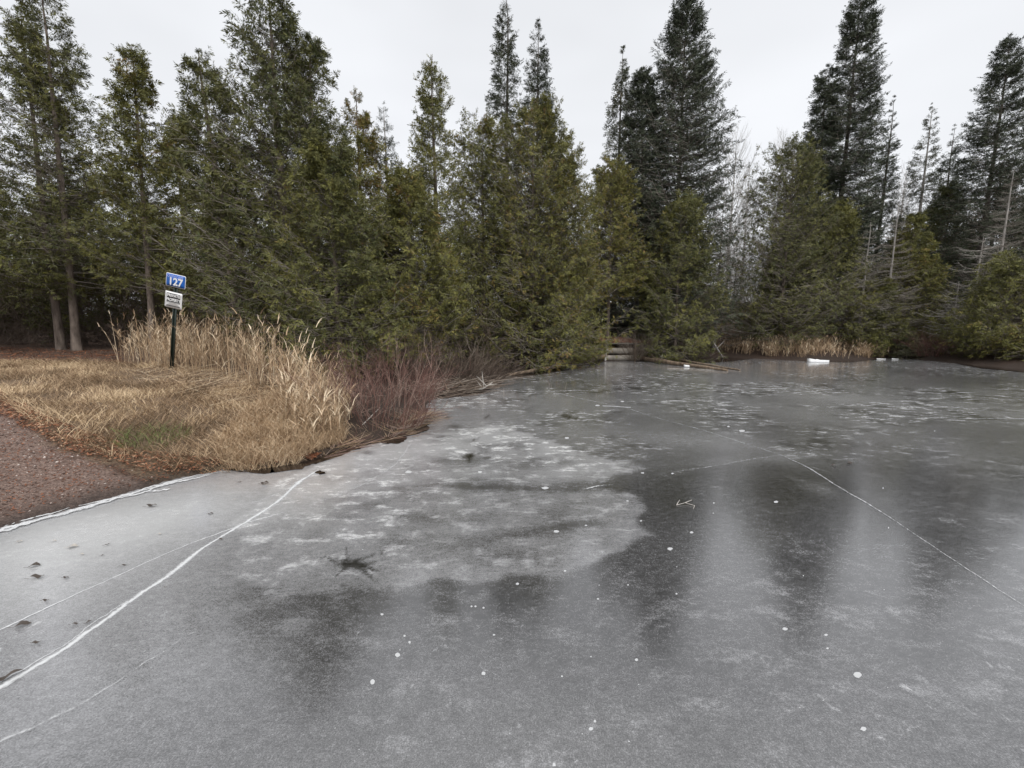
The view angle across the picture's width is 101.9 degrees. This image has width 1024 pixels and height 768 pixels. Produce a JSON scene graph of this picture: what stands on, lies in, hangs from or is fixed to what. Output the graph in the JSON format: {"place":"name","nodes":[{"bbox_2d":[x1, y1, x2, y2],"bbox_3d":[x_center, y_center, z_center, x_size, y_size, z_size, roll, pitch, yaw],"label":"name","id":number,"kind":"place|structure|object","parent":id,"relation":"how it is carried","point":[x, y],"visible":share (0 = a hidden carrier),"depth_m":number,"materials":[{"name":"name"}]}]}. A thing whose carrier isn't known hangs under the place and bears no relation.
{"place":"outdoors","nodes":[
{"label":"outdoors","id":0,"kind":"place"},
{"bbox_2d":[0,669,21,680],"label":"fallen leaf","id":1,"kind":"object","parent":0,"point":[7,675],"visible":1,"depth_m":2.03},
{"bbox_2d":[186,380,362,471],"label":"spilling grass","id":2,"kind":"structure","parent":0,"point":[271,441],"depth_m":5.49,"materials":[{"name":"plant"}]},
{"bbox_2d":[0,357,1023,767],"bbox_3d":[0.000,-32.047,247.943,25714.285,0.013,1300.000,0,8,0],"label":"ice","id":3,"kind":"structure","parent":0,"point":[512,575],"depth_m":2.71,"materials":[{"name":"ice"}]},
{"bbox_2d":[7,620,32,627],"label":"fallen leaf","id":4,"kind":"object","parent":3,"relation":"on","point":[23,622],"visible":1,"depth_m":2.38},
{"bbox_2d":[24,574,42,578],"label":"fallen leaf","id":5,"kind":"object","parent":3,"relation":"on","point":[36,575],"visible":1,"depth_m":2.83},
{"bbox_2d":[371,408,454,440],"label":"drift sticks","id":6,"kind":"object","parent":3,"relation":"on","point":[431,418],"visible":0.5,"depth_m":7.11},
{"bbox_2d":[391,372,523,398],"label":"drift sticks","id":7,"kind":"object","parent":3,"relation":"on","point":[472,383],"visible":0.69,"depth_m":10.83,"materials":[{"name":"wood"}]},
{"bbox_2d":[471,374,495,390],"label":"pale branch","id":8,"kind":"object","parent":3,"relation":"on","point":[483,384],"visible":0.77,"depth_m":10.76,"materials":[{"name":"beige plant"}]},
{"bbox_2d":[509,353,613,374],"bbox_3d":[2.678,-1.164,18.252,0.429,0.806,9.468,5,9,35],"label":"fallen log","id":9,"kind":"object","parent":3,"relation":"on","point":[533,370],"visible":0.34,"depth_m":15.98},
{"bbox_2d":[503,374,622,398],"bbox_3d":[1.639,-0.069,12.319,3.198,0.220,5.446,2,8,12],"label":"stubble","id":10,"kind":"object","parent":3,"relation":"on","point":[565,387],"visible":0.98,"depth_m":11.24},
{"bbox_2d":[614,353,727,370],"bbox_3d":[7.120,-1.183,19.656,1.221,0.481,7.314,-4,9,-30],"label":"fallen log","id":11,"kind":"object","parent":3,"relation":"on","point":[665,361],"visible":0.69,"depth_m":18.76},
{"bbox_2d":[807,358,828,361],"bbox_3d":[15.217,-1.195,20.633,1.054,0.181,0.357,0,8,0],"label":"ice slab","id":12,"kind":"object","parent":3,"relation":"on","point":[813,360],"depth_m":20.49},
{"bbox_2d":[0,302,1023,528],"bbox_3d":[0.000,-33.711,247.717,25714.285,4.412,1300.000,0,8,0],"label":"ground","id":13,"kind":"structure","parent":0,"point":[9,518],"depth_m":5.70,"materials":[{"name":"soil"}]},
{"bbox_2d":[0,174,29,339],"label":"cedar tree","id":14,"kind":"object","parent":13,"relation":"on","point":[2,189],"visible":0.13,"depth_m":19.25,"materials":[{"name":"green plant"}]},
{"bbox_2d":[0,242,32,334],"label":"cedar tree","id":15,"kind":"object","parent":13,"relation":"on","point":[4,311],"visible":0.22,"depth_m":17.29,"materials":[{"name":"green plant"}]},
{"bbox_2d":[0,209,37,324],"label":"cedar tree","id":16,"kind":"object","parent":13,"relation":"on","point":[6,238],"visible":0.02,"depth_m":25.45,"materials":[{"name":"green plant"}]},
{"bbox_2d":[2,204,89,341],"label":"cedar tree","id":17,"kind":"object","parent":13,"relation":"on","point":[34,214],"visible":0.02,"depth_m":17.95,"materials":[{"name":"green plant"}]},
{"bbox_2d":[33,171,64,301],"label":"cedar tree","id":18,"kind":"object","parent":13,"relation":"on","point":[46,188],"visible":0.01,"depth_m":25.27,"materials":[{"name":"green plant"}]},
{"bbox_2d":[0,347,130,362],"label":"leaf litter","id":19,"kind":"object","parent":13,"relation":"on","point":[49,357],"visible":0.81,"depth_m":12.82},
{"bbox_2d":[7,165,137,345],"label":"cedar tree","id":20,"kind":"object","parent":13,"relation":"on","point":[42,298],"visible":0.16,"depth_m":16.23,"materials":[{"name":"green plant"}]},
{"bbox_2d":[0,0,169,350],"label":"cedar tree","id":21,"kind":"object","parent":13,"relation":"on","point":[39,97],"visible":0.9,"depth_m":13.41,"materials":[{"name":"green plant"}]},
{"bbox_2d":[0,401,200,516],"bbox_3d":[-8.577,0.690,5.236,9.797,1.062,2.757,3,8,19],"label":"gravel","id":22,"kind":"structure","parent":13,"relation":"on","point":[55,467],"depth_m":4.43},
{"bbox_2d":[69,172,131,339],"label":"cedar tree","id":23,"kind":"object","parent":13,"relation":"on","point":[99,244],"visible":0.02,"depth_m":20.35,"materials":[{"name":"green plant"}]},
{"bbox_2d":[108,191,165,319],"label":"cedar tree","id":24,"kind":"object","parent":13,"relation":"on","point":[119,223],"visible":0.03,"depth_m":24.45,"materials":[{"name":"green plant"}]},
{"bbox_2d":[62,42,221,352],"bbox_3d":[-11.887,-5.702,13.509,3.549,9.751,3.690,0,8,0],"label":"cedar tree","id":25,"kind":"object","parent":13,"relation":"on","point":[143,93],"visible":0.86,"depth_m":12.82,"materials":[{"name":"green plant"}]},
{"bbox_2d":[0,392,290,473],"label":"leaf litter","id":26,"kind":"object","parent":13,"relation":"on","point":[55,424],"visible":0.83,"depth_m":5.00,"materials":[{"name":"plant"}]},
{"bbox_2d":[111,199,200,338],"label":"cedar tree","id":27,"kind":"object","parent":13,"relation":"on","point":[145,297],"visible":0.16,"depth_m":17.05,"materials":[{"name":"green plant"}]},
{"bbox_2d":[0,356,348,472],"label":"bank grass","id":28,"kind":"structure","parent":13,"relation":"on","point":[62,370],"depth_m":6.40,"materials":[{"name":"plant"}]},
{"bbox_2d":[165,272,185,368],"bbox_3d":[-7.696,-1.228,9.439,0.464,2.508,0.048,13,11,2],"label":"sign post","id":29,"kind":"object","parent":13,"relation":"on","point":[173,300],"visible":1,"depth_m":9.29,"materials":[{"name":"metal"}]},
{"bbox_2d":[126,114,236,341],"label":"cedar tree","id":30,"kind":"object","parent":13,"relation":"on","point":[193,216],"visible":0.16,"depth_m":15.14,"materials":[{"name":"green plant"}]},
{"bbox_2d":[114,360,289,417],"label":"fallen stalks","id":31,"kind":"object","parent":13,"relation":"on","point":[222,377],"visible":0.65,"depth_m":8.01,"materials":[{"name":"beige plant"}]},
{"bbox_2d":[178,208,234,342],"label":"cedar tree","id":32,"kind":"object","parent":13,"relation":"on","point":[202,280],"visible":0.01,"depth_m":19.02,"materials":[{"name":"green plant"}]},
{"bbox_2d":[98,304,324,401],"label":"tall dry grass","id":33,"kind":"structure","parent":13,"relation":"on","point":[200,350],"depth_m":9.83,"materials":[{"name":"plant"}]},
{"bbox_2d":[193,145,280,310],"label":"cedar tree","id":34,"kind":"object","parent":13,"relation":"on","point":[229,175],"visible":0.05,"depth_m":16.04,"materials":[{"name":"green plant"}]},
{"bbox_2d":[0,244,526,368],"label":"undergrowth","id":35,"kind":"object","parent":13,"relation":"on","point":[35,334],"visible":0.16,"depth_m":15.93,"materials":[{"name":"plant"}]},
{"bbox_2d":[130,0,417,360],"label":"cedar tree","id":36,"kind":"object","parent":13,"relation":"on","point":[272,157],"visible":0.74,"depth_m":10.93,"materials":[{"name":"green plant"}]},
{"bbox_2d":[249,185,326,342],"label":"cedar tree","id":37,"kind":"object","parent":13,"relation":"on","point":[273,272],"visible":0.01,"depth_m":16.89,"materials":[{"name":"green plant"}]},
{"bbox_2d":[256,346,363,438],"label":"tall dry grass","id":38,"kind":"structure","parent":13,"relation":"on","point":[306,407],"depth_m":6.36,"materials":[{"name":"plant"}]},
{"bbox_2d":[236,123,418,379],"bbox_3d":[-4.351,-2.875,10.045,4.053,6.459,3.983,-5,9,-34],"label":"cedar tree","id":39,"kind":"object","parent":13,"relation":"on","point":[316,151],"visible":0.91,"depth_m":9.73,"materials":[{"name":"green plant"}]},
{"bbox_2d":[293,341,392,407],"bbox_3d":[-2.851,-0.202,7.155,1.491,1.249,1.438,0,8,0],"label":"dogwood shrub","id":40,"kind":"object","parent":13,"relation":"on","point":[371,376],"visible":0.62,"depth_m":7.19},
{"bbox_2d":[302,423,407,459],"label":"leaf litter","id":41,"kind":"object","parent":13,"relation":"on","point":[311,456],"visible":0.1,"depth_m":5.42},
{"bbox_2d":[315,87,419,349],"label":"cedar tree","id":42,"kind":"object","parent":13,"relation":"on","point":[362,122],"visible":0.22,"depth_m":12.47,"materials":[{"name":"green plant"}]},
{"bbox_2d":[272,325,472,430],"bbox_3d":[-2.095,-0.123,6.628,2.848,1.638,2.625,-6,10,-36],"label":"dogwood shrub","id":43,"kind":"object","parent":13,"relation":"on","point":[413,398],"visible":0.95,"depth_m":6.62,"materials":[{"name":"plant"}]},
{"bbox_2d":[310,409,443,458],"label":"fallen stalks","id":44,"kind":"object","parent":13,"relation":"on","point":[384,429],"visible":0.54,"depth_m":6.63,"materials":[{"name":"brown plant"}]},
{"bbox_2d":[323,407,447,457],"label":"drift sticks","id":45,"kind":"object","parent":13,"relation":"on","point":[384,436],"visible":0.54,"depth_m":6.54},
{"bbox_2d":[365,100,412,274],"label":"spruce tree","id":46,"kind":"object","parent":13,"relation":"on","point":[381,157],"visible":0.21,"depth_m":16.74,"materials":[{"name":"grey plant"}]},
{"bbox_2d":[324,317,458,379],"bbox_3d":[-3.274,-1.027,10.670,3.950,1.774,2.746,0,8,0],"label":"brown shrub","id":47,"kind":"object","parent":13,"relation":"on","point":[406,363],"visible":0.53,"depth_m":10.56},
{"bbox_2d":[324,156,483,369],"bbox_3d":[-3.182,-3.508,12.621,4.664,6.380,5.064,0,8,0],"label":"cedar tree","id":48,"kind":"object","parent":13,"relation":"on","point":[408,205],"visible":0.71,"depth_m":12.04,"materials":[{"name":"green plant"}]},
{"bbox_2d":[352,344,457,402],"bbox_3d":[-2.181,-0.253,8.855,2.249,1.311,2.153,0,8,0],"label":"dogwood shrub","id":49,"kind":"object","parent":13,"relation":"on","point":[406,395],"visible":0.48,"depth_m":8.67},
{"bbox_2d":[397,54,488,359],"bbox_3d":[-2.495,-6.006,15.000,3.432,10.572,3.766,6,10,37],"label":"cedar tree","id":50,"kind":"object","parent":13,"relation":"on","point":[431,105],"visible":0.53,"depth_m":14.32,"materials":[{"name":"green plant"}]},
{"bbox_2d":[394,326,507,377],"bbox_3d":[-1.757,-0.888,11.459,3.242,1.496,2.493,-4,9,-25],"label":"brown shrub","id":51,"kind":"object","parent":13,"relation":"on","point":[464,364],"visible":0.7,"depth_m":11.37,"materials":[{"name":"plant"}]},
{"bbox_2d":[446,219,496,349],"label":"cedar tree","id":52,"kind":"object","parent":13,"relation":"on","point":[468,285],"visible":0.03,"depth_m":18.13,"materials":[{"name":"green plant"}]},
{"bbox_2d":[413,106,551,362],"bbox_3d":[-1.257,-5.665,17.447,6.924,10.744,6.486,0,8,0],"label":"cedar tree","id":53,"kind":"object","parent":13,"relation":"on","point":[477,151],"visible":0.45,"depth_m":16.23,"materials":[{"name":"green plant"}]},
{"bbox_2d":[451,347,536,379],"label":"brown shrub","id":54,"kind":"object","parent":13,"relation":"on","point":[501,370],"visible":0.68,"depth_m":12.36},
{"bbox_2d":[472,0,550,343],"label":"fir tree","id":55,"kind":"object","parent":13,"relation":"on","point":[499,54],"visible":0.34,"depth_m":20.68,"materials":[{"name":"plant"}]},
{"bbox_2d":[444,91,613,373],"bbox_3d":[0.685,-5.508,17.075,7.290,11.732,7.464,7,11,43],"label":"cedar tree","id":56,"kind":"object","parent":13,"relation":"on","point":[544,133],"visible":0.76,"depth_m":15.94,"materials":[{"name":"green plant"}]},
{"bbox_2d":[497,19,572,321],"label":"spruce tree","id":57,"kind":"object","parent":13,"relation":"on","point":[533,89],"visible":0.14,"depth_m":20.69,"materials":[{"name":"green plant"}]},
{"bbox_2d":[493,127,637,369],"bbox_3d":[2.158,-5.521,17.963,6.170,10.480,5.978,0,8,0],"label":"cedar tree","id":58,"kind":"object","parent":13,"relation":"on","point":[590,351],"visible":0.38,"depth_m":17.05,"materials":[{"name":"green plant"}]},
{"bbox_2d":[572,224,618,332],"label":"cedar tree","id":59,"kind":"object","parent":13,"relation":"on","point":[605,294],"visible":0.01,"depth_m":27.65,"materials":[{"name":"green plant"}]},
{"bbox_2d":[580,44,646,346],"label":"fir tree","id":60,"kind":"object","parent":13,"relation":"on","point":[624,77],"visible":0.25,"depth_m":22.98,"materials":[{"name":"plant"}]},
{"bbox_2d":[569,150,663,345],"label":"cedar tree","id":61,"kind":"object","parent":13,"relation":"on","point":[633,277],"visible":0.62,"depth_m":20.42,"materials":[{"name":"green plant"}]},
{"bbox_2d":[595,336,650,360],"bbox_3d":[5.631,-1.844,21.981,2.800,1.329,1.880,0,8,0],"label":"timber crib","id":62,"kind":"object","parent":13,"relation":"on","point":[612,357],"visible":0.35,"depth_m":21.25,"materials":[{"name":"grey wood"}]},
{"bbox_2d":[613,329,658,360],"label":"brown shrub","id":63,"kind":"object","parent":13,"relation":"on","point":[640,354],"visible":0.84,"depth_m":20.87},
{"bbox_2d":[585,0,759,346],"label":"spruce tree","id":64,"kind":"object","parent":13,"relation":"on","point":[657,197],"visible":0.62,"depth_m":21.68,"materials":[{"name":"green plant"}]},
{"bbox_2d":[628,186,739,363],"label":"cedar tree","id":65,"kind":"object","parent":13,"relation":"on","point":[690,207],"visible":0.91,"depth_m":20.22,"materials":[{"name":"green plant"}]},
{"bbox_2d":[666,354,739,370],"bbox_3d":[8.544,-1.110,19.191,0.249,0.698,5.656,-1,8,-8],"label":"fallen log","id":66,"kind":"object","parent":13,"relation":"on","point":[687,361],"visible":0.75,"depth_m":18.57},
{"bbox_2d":[681,202,756,349],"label":"dead spruce","id":67,"kind":"object","parent":13,"relation":"on","point":[722,336],"visible":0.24,"depth_m":24.75,"materials":[{"name":"grey plant"}]},
{"bbox_2d":[703,259,760,323],"bbox_3d":[14.068,-6.657,28.139,5.656,5.122,6.540,-7,11,-44],"label":"grey shrub","id":68,"kind":"object","parent":13,"relation":"on","point":[740,289],"visible":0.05,"depth_m":28.01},
{"bbox_2d":[704,235,761,305],"bbox_3d":[15.610,-8.516,30.409,7.152,5.954,6.933,-3,8,-20],"label":"grey shrub","id":69,"kind":"object","parent":13,"relation":"on","point":[739,257],"visible":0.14,"depth_m":30.02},
{"bbox_2d":[705,122,770,282],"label":"bare tree","id":70,"kind":"object","parent":13,"relation":"on","point":[733,191],"visible":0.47,"depth_m":33.88,"materials":[{"name":"grey plant"}]},
{"bbox_2d":[718,227,764,299],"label":"grey shrub","id":71,"kind":"object","parent":13,"relation":"on","point":[746,266],"visible":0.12,"depth_m":31.66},
{"bbox_2d":[714,216,769,301],"bbox_3d":[19.038,-11.143,35.487,10.135,8.704,10.996,3,8,21],"label":"grey shrub","id":72,"kind":"object","parent":13,"relation":"on","point":[744,265],"visible":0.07,"depth_m":34.86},
{"bbox_2d":[721,227,766,300],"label":"grey shrub","id":73,"kind":"object","parent":13,"relation":"on","point":[747,269],"visible":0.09,"depth_m":29.91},
{"bbox_2d":[731,160,765,296],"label":"bare tree","id":74,"kind":"object","parent":13,"relation":"on","point":[745,212],"visible":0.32,"depth_m":40.02,"materials":[{"name":"grey plant"}]},
{"bbox_2d":[510,293,1021,354],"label":"undergrowth","id":75,"kind":"object","parent":13,"relation":"on","point":[766,329],"visible":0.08,"depth_m":24.20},
{"bbox_2d":[753,176,794,295],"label":"spruce tree","id":76,"kind":"object","parent":13,"relation":"on","point":[776,223],"visible":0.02,"depth_m":29.68,"materials":[{"name":"green plant"}]},
{"bbox_2d":[752,126,796,255],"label":"bare tree","id":77,"kind":"object","parent":13,"relation":"on","point":[774,176],"visible":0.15,"depth_m":37.67,"materials":[{"name":"grey plant"}]},
{"bbox_2d":[750,237,800,338],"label":"cedar tree","id":78,"kind":"object","parent":13,"relation":"on","point":[775,293],"visible":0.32,"depth_m":24.14,"materials":[{"name":"green plant"}]},
{"bbox_2d":[768,131,819,287],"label":"spruce tree","id":79,"kind":"object","parent":13,"relation":"on","point":[807,203],"visible":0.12,"depth_m":25.20,"materials":[{"name":"green plant"}]},
{"bbox_2d":[713,130,882,349],"bbox_3d":[15.402,-7.542,23.335,7.556,12.487,8.432,3,8,23],"label":"cedar tree","id":80,"kind":"object","parent":13,"relation":"on","point":[806,179],"visible":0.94,"depth_m":22.59,"materials":[{"name":"green plant"}]},
{"bbox_2d":[711,328,888,358],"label":"shore weeds","id":81,"kind":"object","parent":13,"relation":"on","point":[816,346],"visible":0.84,"depth_m":23.16,"materials":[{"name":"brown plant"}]},
{"bbox_2d":[785,196,900,344],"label":"cedar tree","id":82,"kind":"object","parent":13,"relation":"on","point":[845,208],"visible":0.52,"depth_m":23.39,"materials":[{"name":"green plant"}]},
{"bbox_2d":[786,0,901,333],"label":"spruce tree","id":83,"kind":"object","parent":13,"relation":"on","point":[830,131],"visible":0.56,"depth_m":24.38,"materials":[{"name":"green plant"}]},
{"bbox_2d":[816,321,880,345],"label":"brown shrub","id":84,"kind":"object","parent":13,"relation":"on","point":[841,336],"visible":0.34,"depth_m":23.86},
{"bbox_2d":[825,220,901,349],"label":"dead spruce","id":85,"kind":"object","parent":13,"relation":"on","point":[864,288],"visible":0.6,"depth_m":23.05,"materials":[{"name":"grey plant"}]},
{"bbox_2d":[852,173,894,282],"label":"spruce tree","id":86,"kind":"object","parent":13,"relation":"on","point":[879,220],"visible":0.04,"depth_m":28.26,"materials":[{"name":"green plant"}]},
{"bbox_2d":[837,277,919,358],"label":"cedar tree","id":87,"kind":"object","parent":13,"relation":"on","point":[875,337],"visible":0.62,"depth_m":22.84,"materials":[{"name":"green plant"}]},
{"bbox_2d":[865,95,901,276],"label":"spruce tree","id":88,"kind":"object","parent":13,"relation":"on","point":[886,163],"visible":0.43,"depth_m":28.51,"materials":[{"name":"green plant"}]},
{"bbox_2d":[845,202,930,349],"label":"dead spruce","id":89,"kind":"object","parent":13,"relation":"on","point":[891,266],"visible":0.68,"depth_m":22.75,"materials":[{"name":"grey plant"}]},
{"bbox_2d":[866,217,916,315],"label":"cedar tree","id":90,"kind":"object","parent":13,"relation":"on","point":[896,238],"visible":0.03,"depth_m":30.55,"materials":[{"name":"green plant"}]},
{"bbox_2d":[881,159,920,255],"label":"bare tree","id":91,"kind":"object","parent":13,"relation":"on","point":[902,202],"visible":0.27,"depth_m":35.95,"materials":[{"name":"grey plant"}]},
{"bbox_2d":[888,329,928,359],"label":"young fir","id":92,"kind":"object","parent":13,"relation":"on","point":[905,352],"visible":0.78,"depth_m":22.41,"materials":[{"name":"green plant"}]},
{"bbox_2d":[874,329,942,356],"bbox_3d":[22.051,-2.425,23.253,4.135,1.749,2.800,-2,8,-11],"label":"red brush","id":93,"kind":"object","parent":13,"relation":"on","point":[907,341],"visible":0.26,"depth_m":23.06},
{"bbox_2d":[883,102,947,315],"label":"spruce tree","id":94,"kind":"object","parent":13,"relation":"on","point":[920,189],"visible":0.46,"depth_m":27.52,"materials":[{"name":"green plant"}]},
{"bbox_2d":[866,210,969,348],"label":"cedar tree","id":95,"kind":"object","parent":13,"relation":"on","point":[927,272],"visible":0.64,"depth_m":23.57,"materials":[{"name":"green plant"}]},
{"bbox_2d":[896,327,971,356],"bbox_3d":[22.389,-2.243,21.783,3.687,1.596,2.622,-3,8,-21],"label":"red brush","id":96,"kind":"object","parent":13,"relation":"on","point":[939,350],"visible":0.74,"depth_m":21.82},
{"bbox_2d":[919,179,957,337],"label":"spruce tree","id":97,"kind":"object","parent":13,"relation":"on","point":[933,222],"visible":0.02,"depth_m":30.48,"materials":[{"name":"green plant"}]},
{"bbox_2d":[918,124,966,338],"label":"spruce tree","id":98,"kind":"object","parent":13,"relation":"on","point":[949,165],"visible":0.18,"depth_m":28.68,"materials":[{"name":"green plant"}]},
{"bbox_2d":[895,177,995,332],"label":"cedar tree","id":99,"kind":"object","parent":13,"relation":"on","point":[945,192],"visible":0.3,"depth_m":26.04,"materials":[{"name":"green plant"}]},
{"bbox_2d":[920,282,972,353],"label":"dead spruce","id":100,"kind":"object","parent":13,"relation":"on","point":[958,286],"visible":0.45,"depth_m":21.88,"materials":[{"name":"wood"}]},
{"bbox_2d":[909,32,1023,323],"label":"spruce tree","id":101,"kind":"object","parent":13,"relation":"on","point":[1010,69],"visible":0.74,"depth_m":23.18,"materials":[{"name":"green plant"}]},
{"bbox_2d":[916,232,1019,352],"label":"dead spruce","id":102,"kind":"object","parent":13,"relation":"on","point":[977,257],"visible":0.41,"depth_m":21.34,"materials":[{"name":"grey plant"}]},
{"bbox_2d":[929,246,1023,360],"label":"cedar tree","id":103,"kind":"object","parent":13,"relation":"on","point":[990,339],"visible":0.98,"depth_m":19.25,"materials":[{"name":"green plant"}]},
{"bbox_2d":[960,168,1023,326],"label":"dead spruce","id":104,"kind":"object","parent":13,"relation":"on","point":[1004,233],"visible":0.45,"depth_m":21.30,"materials":[{"name":"grey plant"}]},
{"bbox_2d":[961,119,1023,340],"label":"spruce tree","id":105,"kind":"object","parent":13,"relation":"on","point":[1022,203],"visible":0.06,"depth_m":26.09,"materials":[{"name":"green plant"}]},
{"bbox_2d":[972,154,1023,269],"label":"spruce tree","id":106,"kind":"object","parent":13,"relation":"on","point":[1001,195],"visible":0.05,"depth_m":29.13,"materials":[{"name":"green plant"}]},
{"bbox_2d":[1008,213,1023,288],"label":"cedar tree","id":107,"kind":"object","parent":13,"relation":"on","point":[1019,234],"visible":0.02,"depth_m":28.82,"materials":[{"name":"green plant"}]},
{"bbox_2d":[0,0,1023,313],"label":"sky","id":108,"kind":"structure","parent":0,"point":[772,51],"materials":[{"name":"white"}]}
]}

